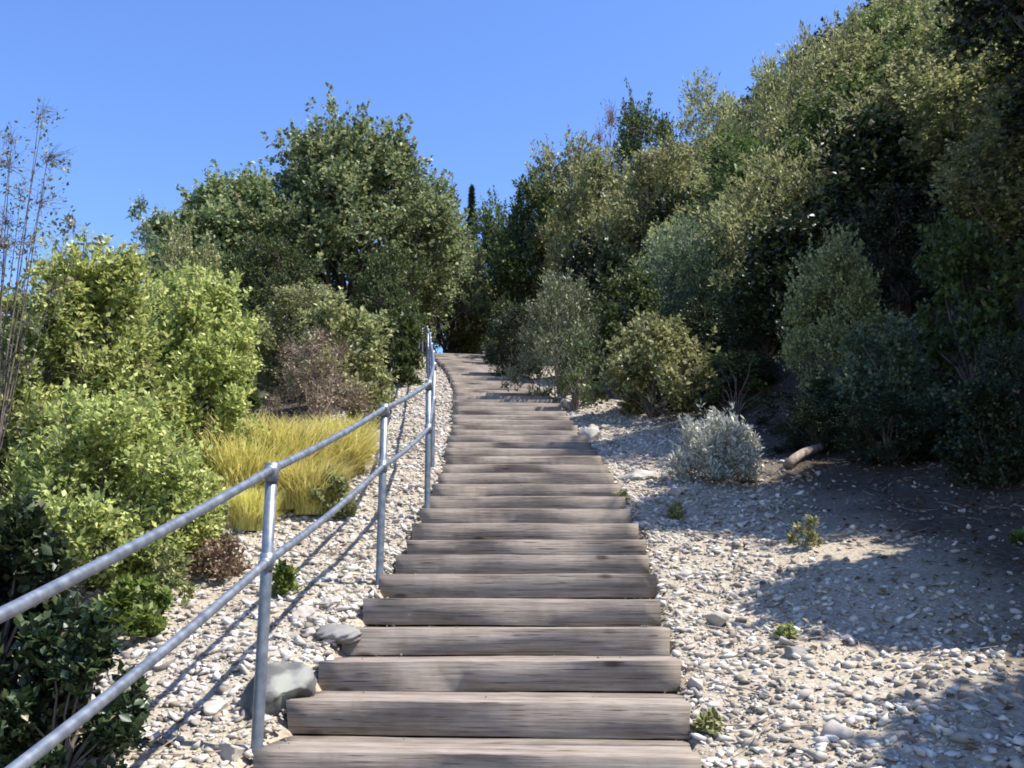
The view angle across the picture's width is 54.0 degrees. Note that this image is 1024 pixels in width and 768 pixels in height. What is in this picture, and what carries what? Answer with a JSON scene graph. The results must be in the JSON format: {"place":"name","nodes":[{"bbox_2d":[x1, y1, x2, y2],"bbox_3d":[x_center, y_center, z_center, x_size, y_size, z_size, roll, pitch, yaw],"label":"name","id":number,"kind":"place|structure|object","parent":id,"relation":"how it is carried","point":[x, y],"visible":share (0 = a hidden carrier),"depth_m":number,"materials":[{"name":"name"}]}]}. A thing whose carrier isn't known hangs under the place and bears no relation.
{"place":"outdoors","nodes":[
{"label":"outdoors","id":0,"kind":"place"},
{"bbox_2d":[0,0,868,353],"label":"sky","id":1,"kind":"structure","parent":0,"point":[153,92],"materials":[{"name":"blue"}]},
{"bbox_2d":[3,166,1023,767],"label":"ground","id":2,"kind":"structure","parent":0,"point":[997,556],"depth_m":5.17,"materials":[{"name":"gravel"}]},
{"bbox_2d":[0,97,77,505],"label":"sparse tree","id":3,"kind":"object","parent":2,"relation":"on","point":[51,290],"visible":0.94,"depth_m":6.30,"materials":[{"name":"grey plant"}]},
{"bbox_2d":[0,490,109,767],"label":"shrub","id":4,"kind":"object","parent":2,"relation":"on","point":[33,549],"visible":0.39,"depth_m":3.36,"materials":[{"name":"green plant"}]},
{"bbox_2d":[0,594,152,767],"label":"shrub","id":5,"kind":"object","parent":2,"relation":"on","point":[65,662],"visible":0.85,"depth_m":3.15,"materials":[{"name":"green plant"}]},
{"bbox_2d":[53,209,113,398],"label":"shrub","id":6,"kind":"object","parent":2,"relation":"on","point":[70,223],"visible":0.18,"depth_m":8.02,"materials":[{"name":"green plant"}]},
{"bbox_2d":[0,225,191,520],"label":"shrub","id":7,"kind":"object","parent":2,"relation":"on","point":[107,317],"visible":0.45,"depth_m":6.67,"materials":[{"name":"green plant"}]},
{"bbox_2d":[0,372,230,590],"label":"shrub","id":8,"kind":"object","parent":2,"relation":"on","point":[94,446],"visible":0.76,"depth_m":5.38,"materials":[{"name":"green plant"}]},
{"bbox_2d":[90,572,174,636],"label":"plant","id":9,"kind":"object","parent":2,"relation":"on","point":[128,615],"visible":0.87,"depth_m":4.68,"materials":[{"name":"green plant"}]},
{"bbox_2d":[124,189,160,356],"bbox_3d":[-3.297,-0.326,8.836,0.462,2.912,0.545,6,-13,-25],"label":"broadleaf tree","id":10,"kind":"object","parent":2,"relation":"on","point":[140,206],"visible":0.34,"depth_m":9.08,"materials":[{"name":"green plant"}]},
{"bbox_2d":[145,543,200,607],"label":"plant","id":11,"kind":"object","parent":2,"relation":"on","point":[169,571],"visible":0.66,"depth_m":5.18,"materials":[{"name":"green plant"}]},
{"bbox_2d":[133,200,234,312],"bbox_3d":[-7.568,-1.859,22.812,2.488,4.852,2.770,6,-14,-27],"label":"broadleaf tree","id":12,"kind":"object","parent":2,"relation":"on","point":[162,228],"visible":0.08,"depth_m":22.70,"materials":[{"name":"green plant"}]},
{"bbox_2d":[157,216,223,289],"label":"shrub","id":13,"kind":"object","parent":2,"relation":"on","point":[180,250],"visible":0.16,"depth_m":18.73,"materials":[{"name":"green plant"}]},
{"bbox_2d":[119,258,276,507],"bbox_3d":[-2.507,0.075,7.749,1.350,2.255,1.326,0,-12,0],"label":"shrub","id":14,"kind":"object","parent":2,"relation":"on","point":[205,346],"visible":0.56,"depth_m":7.55,"materials":[{"name":"green plant"}]},
{"bbox_2d":[203,700,228,715],"bbox_3d":[-1.114,1.214,3.772,0.062,0.056,0.111,-6,-14,27],"label":"edge stone","id":15,"kind":"object","parent":2,"relation":"on","point":[212,707],"visible":0.97,"depth_m":3.76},
{"bbox_2d":[187,530,255,580],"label":"shrub","id":16,"kind":"object","parent":2,"relation":"on","point":[224,553],"visible":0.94,"depth_m":5.53,"materials":[{"name":"brown plant"}]},
{"bbox_2d":[191,306,267,451],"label":"shrub","id":17,"kind":"object","parent":2,"relation":"on","point":[254,398],"visible":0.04,"depth_m":10.37,"materials":[{"name":"green plant"}]},
{"bbox_2d":[218,741,246,761],"bbox_3d":[-0.935,1.239,3.382,0.084,0.067,0.130,11,-16,-42],"label":"edge stone","id":18,"kind":"object","parent":2,"relation":"on","point":[231,752],"visible":0.98,"depth_m":3.35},
{"bbox_2d":[167,159,300,321],"bbox_3d":[-6.723,-2.668,23.960,4.002,5.862,4.023,0,-12,0],"label":"broadleaf tree","id":19,"kind":"object","parent":2,"relation":"on","point":[214,201],"visible":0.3,"depth_m":23.46,"materials":[{"name":"green plant"}]},
{"bbox_2d":[177,428,304,509],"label":"grass tussock","id":20,"kind":"object","parent":2,"relation":"on","point":[239,466],"depth_m":7.32,"materials":[{"name":"plant"}]},
{"bbox_2d":[219,483,290,530],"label":"grass tussock","id":21,"kind":"object","parent":2,"relation":"on","point":[247,512],"depth_m":6.73,"materials":[{"name":"plant"}]},
{"bbox_2d":[67,366,452,767],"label":"gravel","id":22,"kind":"structure","parent":2,"relation":"on","point":[317,619],"depth_m":4.96,"materials":[{"name":"gravel"}]},
{"bbox_2d":[215,226,324,389],"bbox_3d":[-5.175,-1.518,21.248,2.798,4.029,2.727,-5,-13,23],"label":"broadleaf tree","id":23,"kind":"object","parent":2,"relation":"on","point":[291,271],"visible":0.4,"depth_m":21.03,"materials":[{"name":"green plant"}]},
{"bbox_2d":[239,662,316,717],"bbox_3d":[-0.886,1.177,3.795,0.280,0.250,0.230,8,-14,-32],"label":"boulder","id":24,"kind":"object","parent":2,"relation":"on","point":[287,681],"visible":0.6,"depth_m":3.75,"materials":[{"name":"stone"}]},
{"bbox_2d":[271,558,305,595],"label":"weed","id":25,"kind":"object","parent":2,"relation":"on","point":[284,577],"visible":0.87,"depth_m":5.18,"materials":[{"name":"green plant"}]},
{"bbox_2d":[215,412,363,471],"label":"grass tussock","id":26,"kind":"object","parent":2,"relation":"on","point":[305,437],"depth_m":7.94,"materials":[{"name":"plant"}]},
{"bbox_2d":[248,278,354,397],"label":"slope shrub","id":27,"kind":"object","parent":2,"relation":"on","point":[281,327],"visible":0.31,"depth_m":17.24,"materials":[{"name":"green plant"}]},
{"bbox_2d":[279,478,337,514],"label":"grass tussock","id":28,"kind":"object","parent":2,"relation":"on","point":[307,508],"depth_m":7.16,"materials":[{"name":"plant"}]},
{"bbox_2d":[253,453,366,511],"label":"grass tussock","id":29,"kind":"object","parent":2,"relation":"on","point":[291,474],"depth_m":7.18,"materials":[{"name":"plant"}]},
{"bbox_2d":[259,320,375,431],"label":"shrub","id":30,"kind":"object","parent":2,"relation":"on","point":[323,399],"visible":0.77,"depth_m":11.33,"materials":[{"name":"brown plant"}]},
{"bbox_2d":[307,465,360,517],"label":"shrub","id":31,"kind":"object","parent":2,"relation":"on","point":[340,488],"visible":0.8,"depth_m":7.14,"materials":[{"name":"green plant"}]},
{"bbox_2d":[274,416,395,478],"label":"grass tussock","id":32,"kind":"object","parent":2,"relation":"on","point":[362,450],"depth_m":8.45,"materials":[{"name":"plant"}]},
{"bbox_2d":[314,624,361,644],"bbox_3d":[-0.769,1.120,4.502,0.227,0.086,0.154,-4,4,-1],"label":"flat rock","id":33,"kind":"object","parent":2,"relation":"on","point":[341,634],"visible":0.91,"depth_m":4.46,"materials":[{"name":"stone"}]},
{"bbox_2d":[281,286,398,408],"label":"shrub","id":34,"kind":"object","parent":2,"relation":"on","point":[365,331],"visible":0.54,"depth_m":14.71,"materials":[{"name":"green plant"}]},
{"bbox_2d":[302,413,394,460],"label":"grass tussock","id":35,"kind":"object","parent":2,"relation":"on","point":[353,421],"depth_m":9.30,"materials":[{"name":"plant"}]},
{"bbox_2d":[232,82,475,335],"bbox_3d":[-3.894,-3.777,25.214,6.077,7.146,5.809,0,-12,0],"label":"broadleaf tree","id":36,"kind":"object","parent":2,"relation":"on","point":[347,184],"visible":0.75,"depth_m":24.23,"materials":[{"name":"green plant"}]},
{"bbox_2d":[341,374,388,428],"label":"shrub","id":37,"kind":"object","parent":2,"relation":"on","point":[374,385],"visible":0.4,"depth_m":11.95,"materials":[{"name":"plant"}]},
{"bbox_2d":[348,237,427,372],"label":"shrub","id":38,"kind":"object","parent":2,"relation":"on","point":[379,294],"visible":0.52,"depth_m":20.65,"materials":[{"name":"green plant"}]},
{"bbox_2d":[364,308,426,384],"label":"shrub","id":39,"kind":"object","parent":2,"relation":"on","point":[406,361],"visible":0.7,"depth_m":17.91,"materials":[{"name":"green plant"}]},
{"bbox_2d":[387,167,496,354],"bbox_3d":[-2.371,-3.298,28.202,3.591,6.447,3.685,-6,-14,28],"label":"broadleaf tree","id":40,"kind":"object","parent":2,"relation":"on","point":[435,328],"visible":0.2,"depth_m":27.98,"materials":[{"name":"green plant"}]},
{"bbox_2d":[432,228,497,353],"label":"shrub","id":41,"kind":"object","parent":2,"relation":"on","point":[456,334],"visible":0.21,"depth_m":29.62,"materials":[{"name":"green plant"}]},
{"bbox_2d":[464,184,483,348],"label":"conifer tree","id":42,"kind":"object","parent":2,"relation":"on","point":[471,194],"visible":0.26,"depth_m":58.29,"materials":[{"name":"green plant"}]},
{"bbox_2d":[251,353,700,767],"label":"timber stairway","id":43,"kind":"object","parent":2,"relation":"on","point":[525,502],"visible":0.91,"depth_m":4.46,"materials":[{"name":"brown wood"}]},
{"bbox_2d":[0,324,436,767],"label":"pipe handrail","id":44,"kind":"object","parent":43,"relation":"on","point":[263,568],"visible":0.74,"depth_m":3.42,"materials":[{"name":"metal"}]},
{"bbox_2d":[460,185,533,353],"bbox_3d":[-0.458,-3.376,32.394,3.279,6.185,3.441,-2,-12,9],"label":"broadleaf tree","id":45,"kind":"object","parent":2,"relation":"on","point":[490,225],"visible":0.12,"depth_m":32.08,"materials":[{"name":"green plant"}]},
{"bbox_2d":[483,290,522,364],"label":"shrub","id":46,"kind":"object","parent":2,"relation":"on","point":[497,308],"visible":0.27,"depth_m":22.63,"materials":[{"name":"green plant"}]},
{"bbox_2d":[481,299,547,378],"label":"shrub","id":47,"kind":"object","parent":2,"relation":"on","point":[512,318],"visible":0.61,"depth_m":18.94,"materials":[{"name":"green plant"}]},
{"bbox_2d":[476,163,589,343],"bbox_3d":[0.943,-3.458,28.191,3.383,5.717,3.726,11,-16,-41],"label":"shrub","id":48,"kind":"object","parent":2,"relation":"on","point":[508,262],"visible":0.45,"depth_m":27.75,"materials":[{"name":"green plant"}]},
{"bbox_2d":[500,265,609,402],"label":"shrub","id":49,"kind":"object","parent":2,"relation":"on","point":[572,315],"visible":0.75,"depth_m":14.85,"materials":[{"name":"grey plant"}]},
{"bbox_2d":[515,124,616,312],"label":"shrub","id":50,"kind":"object","parent":2,"relation":"on","point":[548,226],"visible":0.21,"depth_m":28.20,"materials":[{"name":"green plant"}]},
{"bbox_2d":[555,326,600,411],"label":"shrub","id":51,"kind":"object","parent":2,"relation":"on","point":[578,374],"visible":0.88,"depth_m":13.42,"materials":[{"name":"green plant"}]},
{"bbox_2d":[541,141,648,306],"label":"shrub","id":52,"kind":"object","parent":2,"relation":"on","point":[586,190],"visible":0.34,"depth_m":24.98,"materials":[{"name":"green plant"}]},
{"bbox_2d":[549,217,654,378],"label":"shrub","id":53,"kind":"object","parent":2,"relation":"on","point":[595,258],"visible":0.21,"depth_m":18.02,"materials":[{"name":"green plant"}]},
{"bbox_2d":[593,93,620,212],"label":"shrub","id":54,"kind":"object","parent":2,"relation":"on","point":[611,119],"visible":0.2,"depth_m":31.32,"materials":[{"name":"brown plant"}]},
{"bbox_2d":[577,260,660,393],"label":"shrub","id":55,"kind":"object","parent":2,"relation":"on","point":[636,295],"visible":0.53,"depth_m":15.01,"materials":[{"name":"green plant"}]},
{"bbox_2d":[606,77,685,212],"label":"shrub","id":56,"kind":"object","parent":2,"relation":"on","point":[630,135],"visible":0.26,"depth_m":29.92,"materials":[{"name":"green plant"}]},
{"bbox_2d":[578,303,720,417],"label":"shrub","id":57,"kind":"object","parent":2,"relation":"on","point":[659,349],"visible":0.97,"depth_m":12.29,"materials":[{"name":"green plant"}]},
{"bbox_2d":[589,134,711,271],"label":"shrub","id":58,"kind":"object","parent":2,"relation":"on","point":[626,220],"visible":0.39,"depth_m":22.99,"materials":[{"name":"green plant"}]},
{"bbox_2d":[625,178,722,275],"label":"hillside shrub","id":59,"kind":"object","parent":2,"relation":"on","point":[666,207],"visible":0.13,"depth_m":21.33,"materials":[{"name":"green plant"}]},
{"bbox_2d":[627,210,722,313],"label":"hillside shrub","id":60,"kind":"object","parent":2,"relation":"on","point":[651,231],"visible":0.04,"depth_m":20.27,"materials":[{"name":"green plant"}]},
{"bbox_2d":[610,210,740,350],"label":"shrub","id":61,"kind":"object","parent":2,"relation":"on","point":[667,298],"visible":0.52,"depth_m":16.00,"materials":[{"name":"green plant"}]},
{"bbox_2d":[641,66,757,191],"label":"shrub","id":62,"kind":"object","parent":2,"relation":"on","point":[719,111],"visible":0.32,"depth_m":27.57,"materials":[{"name":"green plant"}]},
{"bbox_2d":[670,296,738,370],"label":"shrub","id":63,"kind":"object","parent":2,"relation":"on","point":[701,328],"visible":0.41,"depth_m":14.40,"materials":[{"name":"green plant"}]},
{"bbox_2d":[692,706,726,734],"bbox_3d":[0.689,1.189,3.547,0.130,0.102,0.124,0,-12,0],"label":"sprout","id":64,"kind":"object","parent":2,"relation":"on","point":[709,722],"visible":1,"depth_m":3.53,"materials":[{"name":"green plant"}]},
{"bbox_2d":[667,133,756,256],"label":"shrub","id":65,"kind":"object","parent":2,"relation":"on","point":[704,183],"visible":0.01,"depth_m":21.12,"materials":[{"name":"green plant"}]},
{"bbox_2d":[662,400,764,482],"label":"shrub","id":66,"kind":"object","parent":2,"relation":"on","point":[733,450],"visible":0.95,"depth_m":8.04,"materials":[{"name":"plant"}]},
{"bbox_2d":[654,184,780,309],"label":"hillside shrub","id":67,"kind":"object","parent":2,"relation":"on","point":[712,205],"visible":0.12,"depth_m":17.61,"materials":[{"name":"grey plant"}]},
{"bbox_2d":[671,125,798,270],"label":"hillside shrub","id":68,"kind":"object","parent":2,"relation":"on","point":[721,153],"visible":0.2,"depth_m":18.54,"materials":[{"name":"green plant"}]},
{"bbox_2d":[702,350,773,414],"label":"shrub","id":69,"kind":"object","parent":2,"relation":"on","point":[738,408],"visible":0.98,"depth_m":11.71,"materials":[{"name":"green plant"}]},
{"bbox_2d":[700,348,789,398],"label":"shrub","id":70,"kind":"object","parent":2,"relation":"on","point":[763,373],"visible":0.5,"depth_m":12.28,"materials":[{"name":"green plant"}]},
{"bbox_2d":[710,37,808,159],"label":"shrub","id":71,"kind":"object","parent":2,"relation":"on","point":[769,75],"visible":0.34,"depth_m":24.67,"materials":[{"name":"green plant"}]},
{"bbox_2d":[697,139,828,307],"bbox_3d":[4.093,-2.530,15.859,2.699,2.860,2.762,5,-13,-21],"label":"hillside shrub","id":72,"kind":"object","parent":2,"relation":"on","point":[748,197],"visible":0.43,"depth_m":15.56,"materials":[{"name":"green plant"}]},
{"bbox_2d":[717,259,814,358],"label":"shrub","id":73,"kind":"object","parent":2,"relation":"on","point":[743,336],"visible":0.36,"depth_m":13.04,"materials":[{"name":"green plant"}]},
{"bbox_2d":[751,88,814,183],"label":"hillside shrub","id":74,"kind":"object","parent":2,"relation":"on","point":[779,111],"visible":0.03,"depth_m":20.85,"materials":[{"name":"green plant"}]},
{"bbox_2d":[755,386,820,428],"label":"shrub","id":75,"kind":"object","parent":2,"relation":"on","point":[772,406],"visible":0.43,"depth_m":10.46,"materials":[{"name":"green plant"}]},
{"bbox_2d":[726,199,856,349],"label":"shrub","id":76,"kind":"object","parent":2,"relation":"on","point":[785,242],"visible":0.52,"depth_m":12.89,"materials":[{"name":"green plant"}]},
{"bbox_2d":[562,356,1023,767],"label":"gravel","id":77,"kind":"structure","parent":2,"relation":"on","point":[816,752],"depth_m":4.41,"materials":[{"name":"gravel"}]},
{"bbox_2d":[787,513,823,547],"bbox_3d":[1.688,0.855,5.822,0.214,0.205,0.183,-6,-13,26],"label":"sprout","id":78,"kind":"object","parent":2,"relation":"on","point":[811,534],"visible":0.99,"depth_m":5.79,"materials":[{"name":"green plant"}]},
{"bbox_2d":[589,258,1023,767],"bbox_3d":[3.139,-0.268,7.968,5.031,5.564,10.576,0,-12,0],"label":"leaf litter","id":79,"kind":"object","parent":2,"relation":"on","point":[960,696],"visible":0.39,"depth_m":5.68,"materials":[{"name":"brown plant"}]},
{"bbox_2d":[766,390,853,453],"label":"shrub","id":80,"kind":"object","parent":2,"relation":"on","point":[809,411],"visible":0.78,"depth_m":8.90,"materials":[{"name":"green plant"}]},
{"bbox_2d":[754,61,891,216],"bbox_3d":[5.770,-3.922,17.198,3.181,2.831,3.339,1,-12,-5],"label":"hillside shrub","id":81,"kind":"object","parent":2,"relation":"on","point":[816,111],"visible":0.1,"depth_m":16.95,"materials":[{"name":"green plant"}]},
{"bbox_2d":[770,0,883,134],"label":"shrub","id":82,"kind":"object","parent":2,"relation":"on","point":[834,34],"visible":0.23,"depth_m":22.96,"materials":[{"name":"green plant"}]},
{"bbox_2d":[785,369,875,442],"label":"shrub","id":83,"kind":"object","parent":2,"relation":"on","point":[824,387],"visible":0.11,"depth_m":9.59,"materials":[{"name":"green plant"}]},
{"bbox_2d":[764,30,903,141],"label":"hillside shrub","id":84,"kind":"object","parent":2,"relation":"on","point":[843,65],"visible":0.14,"depth_m":19.79,"materials":[{"name":"green plant"}]},
{"bbox_2d":[820,719,853,739],"bbox_3d":[1.094,1.175,3.411,0.112,0.061,0.125,-16,-4,-3],"label":"rock","id":85,"kind":"object","parent":2,"relation":"on","point":[835,727],"visible":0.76,"depth_m":3.37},
{"bbox_2d":[770,217,906,398],"bbox_3d":[3.564,-0.714,10.926,1.360,2.171,1.296,-11,-16,42],"label":"shrub","id":86,"kind":"object","parent":2,"relation":"on","point":[844,258],"visible":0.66,"depth_m":10.76,"materials":[{"name":"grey plant"}]},
{"bbox_2d":[811,0,930,81],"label":"hillside shrub","id":87,"kind":"object","parent":2,"relation":"on","point":[874,20],"visible":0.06,"depth_m":22.78,"materials":[{"name":"green plant"}]},
{"bbox_2d":[799,72,945,228],"bbox_3d":[5.459,-3.256,14.992,2.634,2.835,2.696,5,-13,-23],"label":"hillside shrub","id":88,"kind":"object","parent":2,"relation":"on","point":[820,151],"visible":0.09,"depth_m":14.77,"materials":[{"name":"green plant"}]},
{"bbox_2d":[802,99,944,267],"bbox_3d":[4.997,-2.727,14.008,2.026,2.496,2.372,-6,-13,24],"label":"hillside shrub","id":89,"kind":"object","parent":2,"relation":"on","point":[867,160],"visible":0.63,"depth_m":13.40,"materials":[{"name":"green plant"}]},
{"bbox_2d":[829,311,951,441],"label":"shrub","id":90,"kind":"object","parent":2,"relation":"on","point":[864,383],"visible":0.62,"depth_m":8.91,"materials":[{"name":"green plant"}]},
{"bbox_2d":[830,378,951,464],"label":"shrub","id":91,"kind":"object","parent":2,"relation":"on","point":[895,406],"visible":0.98,"depth_m":7.90,"materials":[{"name":"green plant"}]},
{"bbox_2d":[828,180,958,321],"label":"shrub","id":92,"kind":"object","parent":2,"relation":"on","point":[890,237],"visible":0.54,"depth_m":11.79,"materials":[{"name":"green plant"}]},
{"bbox_2d":[847,0,962,57],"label":"hillside shrub","id":93,"kind":"object","parent":2,"relation":"on","point":[884,29],"visible":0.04,"depth_m":21.41,"materials":[{"name":"green plant"}]},
{"bbox_2d":[861,1,953,78],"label":"hillside shrub","id":94,"kind":"object","parent":2,"relation":"on","point":[902,29],"visible":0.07,"depth_m":19.95,"materials":[{"name":"green plant"}]},
{"bbox_2d":[860,13,978,120],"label":"hillside shrub","id":95,"kind":"object","parent":2,"relation":"on","point":[901,44],"visible":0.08,"depth_m":15.97,"materials":[{"name":"green plant"}]},
{"bbox_2d":[897,4,961,57],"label":"hillside shrub","id":96,"kind":"object","parent":2,"relation":"on","point":[925,29],"visible":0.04,"depth_m":18.31,"materials":[{"name":"green plant"}]},
{"bbox_2d":[861,26,1016,202],"bbox_3d":[6.417,-3.904,14.922,2.967,2.564,3.114,10,-16,-39],"label":"hillside shrub","id":97,"kind":"object","parent":2,"relation":"on","point":[910,58],"visible":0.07,"depth_m":14.65,"materials":[{"name":"green plant"}]},
{"bbox_2d":[890,34,1023,215],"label":"hillside shrub","id":98,"kind":"object","parent":2,"relation":"on","point":[945,106],"visible":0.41,"depth_m":12.95,"materials":[{"name":"green plant"}]},
{"bbox_2d":[908,206,1023,401],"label":"shrub","id":99,"kind":"object","parent":2,"relation":"on","point":[980,313],"visible":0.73,"depth_m":9.41,"materials":[{"name":"green plant"}]},
{"bbox_2d":[920,0,1023,90],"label":"hillside shrub","id":100,"kind":"object","parent":2,"relation":"on","point":[1000,33],"visible":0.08,"depth_m":14.28,"materials":[{"name":"green plant"}]},
{"bbox_2d":[923,73,1023,272],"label":"hillside shrub","id":101,"kind":"object","parent":2,"relation":"on","point":[993,192],"visible":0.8,"depth_m":11.10,"materials":[{"name":"green plant"}]},
{"bbox_2d":[928,362,1023,488],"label":"shrub","id":102,"kind":"object","parent":2,"relation":"on","point":[991,405],"visible":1,"depth_m":7.01,"materials":[{"name":"green plant"}]},
{"bbox_2d":[934,0,1023,156],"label":"oak tree","id":103,"kind":"object","parent":2,"relation":"on","point":[1011,9],"visible":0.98,"depth_m":10.66,"materials":[{"name":"green plant"}]},
{"bbox_2d":[956,322,1023,468],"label":"shrub","id":104,"kind":"object","parent":2,"relation":"on","point":[1000,362],"visible":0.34,"depth_m":7.49,"materials":[{"name":"green plant"}]},
{"bbox_2d":[91,345,1023,760],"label":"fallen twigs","id":105,"kind":"object","parent":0,"point":[683,621],"depth_m":5.03,"materials":[{"name":"wood"}]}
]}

